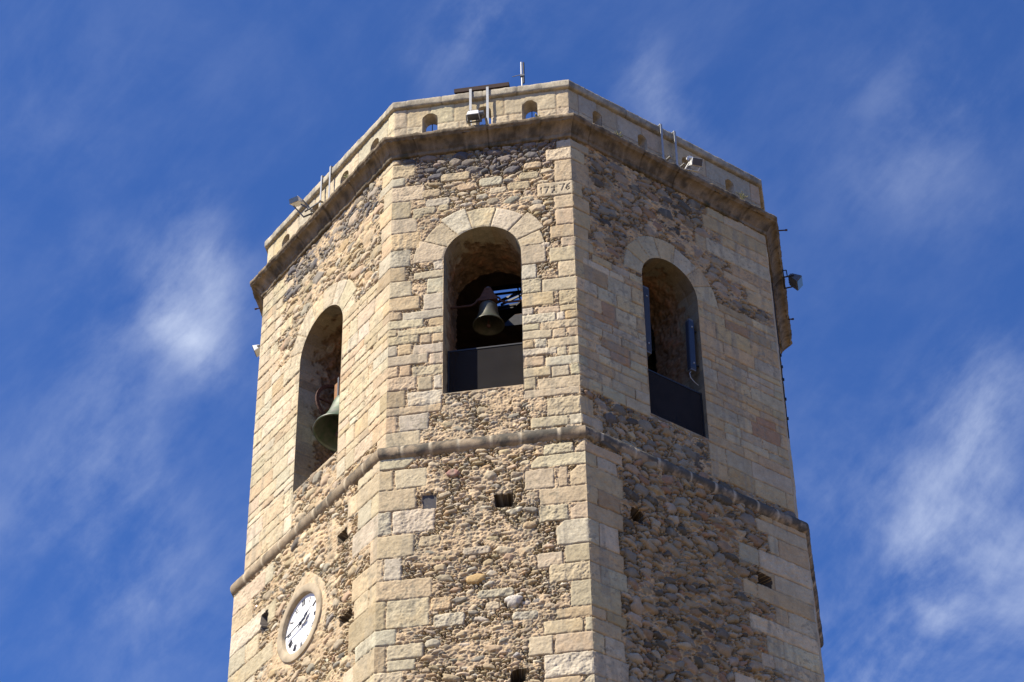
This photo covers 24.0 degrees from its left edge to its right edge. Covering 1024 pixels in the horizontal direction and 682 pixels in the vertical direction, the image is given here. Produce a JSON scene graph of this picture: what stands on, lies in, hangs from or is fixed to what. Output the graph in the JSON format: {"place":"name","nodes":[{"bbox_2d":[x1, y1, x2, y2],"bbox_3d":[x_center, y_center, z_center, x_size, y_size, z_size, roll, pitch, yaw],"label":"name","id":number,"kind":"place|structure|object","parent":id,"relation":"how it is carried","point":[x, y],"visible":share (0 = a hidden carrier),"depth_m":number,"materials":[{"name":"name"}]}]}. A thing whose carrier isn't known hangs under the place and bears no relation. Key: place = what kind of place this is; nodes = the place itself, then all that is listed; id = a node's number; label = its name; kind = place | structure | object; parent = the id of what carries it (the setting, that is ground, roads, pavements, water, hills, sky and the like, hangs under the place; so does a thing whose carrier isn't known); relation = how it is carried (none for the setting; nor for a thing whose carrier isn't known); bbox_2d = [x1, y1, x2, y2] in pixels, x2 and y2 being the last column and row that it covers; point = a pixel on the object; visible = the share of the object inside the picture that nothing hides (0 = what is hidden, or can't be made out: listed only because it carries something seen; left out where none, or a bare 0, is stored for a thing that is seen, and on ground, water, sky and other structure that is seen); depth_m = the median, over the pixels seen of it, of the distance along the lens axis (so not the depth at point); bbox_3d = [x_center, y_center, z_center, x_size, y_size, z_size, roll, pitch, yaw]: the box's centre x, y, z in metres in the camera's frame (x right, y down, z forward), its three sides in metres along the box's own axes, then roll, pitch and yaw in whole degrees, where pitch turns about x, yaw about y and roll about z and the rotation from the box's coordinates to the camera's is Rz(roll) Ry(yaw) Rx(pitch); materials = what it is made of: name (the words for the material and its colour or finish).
{"place":"outdoors","nodes":[
{"label":"outdoors","id":0,"kind":"place"},
{"bbox_2d":[0,0,1023,681],"label":"sky","id":1,"kind":"structure","parent":0,"point":[152,151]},
{"label":"ground","id":2,"kind":"structure","parent":0,"visible":0},
{"bbox_2d":[228,80,824,681],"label":"bell tower","id":3,"kind":"structure","parent":2,"relation":"on","point":[572,508],"depth_m":46.27,"materials":[{"name":"stone"}]},
{"bbox_2d":[252,345,259,356],"bbox_3d":[-5.494,0.199,52.675,0.353,0.188,0.305,-7,-40,7],"label":"floodlight","id":4,"kind":"object","parent":3,"relation":"attached to","point":[256,348],"visible":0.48,"depth_m":52.60,"materials":[{"name":"white metal"}]},
{"bbox_2d":[285,593,315,653],"bbox_3d":[-3.909,5.259,44.804,0.105,1.216,1.216,24,-46,-27],"label":"tower clock","id":5,"kind":"object","parent":3,"relation":"attached to","point":[300,624],"visible":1,"depth_m":44.86,"materials":[{"name":"ceramic"}]},
{"bbox_2d":[289,166,332,217],"bbox_3d":[-4.268,-3.230,52.013,1.062,1.160,0.610,-7,-40,7],"label":"floodlight","id":6,"kind":"object","parent":3,"relation":"attached to","point":[296,201],"visible":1,"depth_m":51.80,"materials":[{"name":"metal"}]},
{"bbox_2d":[313,373,340,451],"bbox_3d":[-3.461,1.208,48.812,1.075,1.854,1.573,9,-41,-11],"label":"church bell","id":7,"kind":"object","parent":3,"relation":"attached to","point":[325,429],"visible":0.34,"depth_m":48.72,"materials":[{"name":"green metal"}]},
{"bbox_2d":[466,87,488,125],"bbox_3d":[-0.714,-4.908,50.075,0.438,1.177,0.589,-7,-40,7],"label":"floodlight","id":8,"kind":"object","parent":3,"relation":"attached to","point":[471,115],"visible":1,"depth_m":49.65,"materials":[{"name":"metal"}]},
{"bbox_2d":[454,82,509,93],"bbox_3d":[-0.574,-4.548,50.981,1.180,1.675,0.815,-7,-40,7],"label":"solar panel","id":9,"kind":"object","parent":3,"relation":"on","point":[483,87],"visible":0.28,"depth_m":51.17,"materials":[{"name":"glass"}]},
{"bbox_2d":[447,342,523,392],"bbox_3d":[-0.482,0.644,46.191,1.530,1.380,0.030,-7,-40,7],"label":"safety screen","id":10,"kind":"object","parent":3,"relation":"attached to","point":[485,367],"visible":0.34,"depth_m":46.30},
{"bbox_2d":[451,287,521,335],"bbox_3d":[-0.457,-0.665,47.672,1.467,1.041,0.639,-22,-44,23],"label":"church bell","id":11,"kind":"object","parent":3,"relation":"attached to","point":[488,321],"visible":1,"depth_m":47.61,"materials":[{"name":"grey metal"}]},
{"bbox_2d":[491,283,521,326],"bbox_3d":[0.379,-0.866,53.480,1.674,0.411,1.342,-7,-40,7],"label":"steel lattice","id":12,"kind":"object","parent":3,"relation":"attached to","point":[508,316],"visible":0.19,"depth_m":53.40,"materials":[{"name":"metal"}]},
{"bbox_2d":[512,62,524,85],"bbox_3d":[0.148,-5.043,51.024,0.271,2.470,0.061,-7,-40,7],"label":"antenna mast","id":13,"kind":"object","parent":3,"relation":"on","point":[522,76],"visible":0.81,"depth_m":51.53,"materials":[{"name":"metal"}]},
{"bbox_2d":[643,286,651,359],"bbox_3d":[2.630,-0.358,47.565,0.224,1.864,0.171,24,-46,-27],"label":"column speaker","id":14,"kind":"object","parent":3,"relation":"attached to","point":[647,317],"depth_m":47.55,"materials":[{"name":"metal"}]},
{"bbox_2d":[647,323,656,368],"bbox_3d":[2.707,-0.019,50.033,0.619,0.964,1.407,-61,-67,46],"label":"church bell","id":15,"kind":"object","parent":3,"relation":"attached to","point":[651,360],"visible":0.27,"depth_m":50.07,"materials":[{"name":"brown metal"}]},
{"bbox_2d":[648,369,704,436],"bbox_3d":[3.160,1.226,46.660,1.410,1.160,0.030,24,-46,-27],"label":"safety screen","id":16,"kind":"object","parent":3,"relation":"attached to","point":[675,402],"visible":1,"depth_m":46.70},
{"bbox_2d":[658,124,702,172],"bbox_3d":[3.533,-4.074,51.138,0.939,1.197,0.558,11,-42,-14],"label":"floodlight","id":17,"kind":"object","parent":3,"relation":"attached to","point":[696,162],"visible":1,"depth_m":50.81,"materials":[{"name":"metal"}]},
{"bbox_2d":[685,318,698,385],"bbox_3d":[3.605,0.222,47.957,0.270,1.633,0.153,24,-46,-27],"label":"column speaker","id":18,"kind":"object","parent":3,"relation":"attached to","point":[690,331],"depth_m":47.95,"materials":[{"name":"metal"}]},
{"bbox_2d":[736,191,747,198],"bbox_3d":[4.925,-3.109,51.406,0.203,0.180,0.229,-18,-43,19],"label":"dry weed","id":19,"kind":"object","parent":3,"relation":"on","point":[742,196],"visible":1,"depth_m":51.42,"materials":[{"name":"plant"}]},
{"bbox_2d":[771,282,789,437],"bbox_3d":[5.730,0.350,51.328,0.052,4.320,0.064,-7,-40,7],"label":"conductor cable","id":20,"kind":"object","parent":3,"relation":"attached to","point":[785,398],"visible":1,"depth_m":51.14,"materials":[{"name":"metal"}]},
{"bbox_2d":[782,270,802,290],"bbox_3d":[6.144,-1.396,52.790,0.424,0.537,0.405,-7,-40,7],"label":"floodlight","id":21,"kind":"object","parent":3,"relation":"attached to","point":[795,281],"visible":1,"depth_m":52.64,"materials":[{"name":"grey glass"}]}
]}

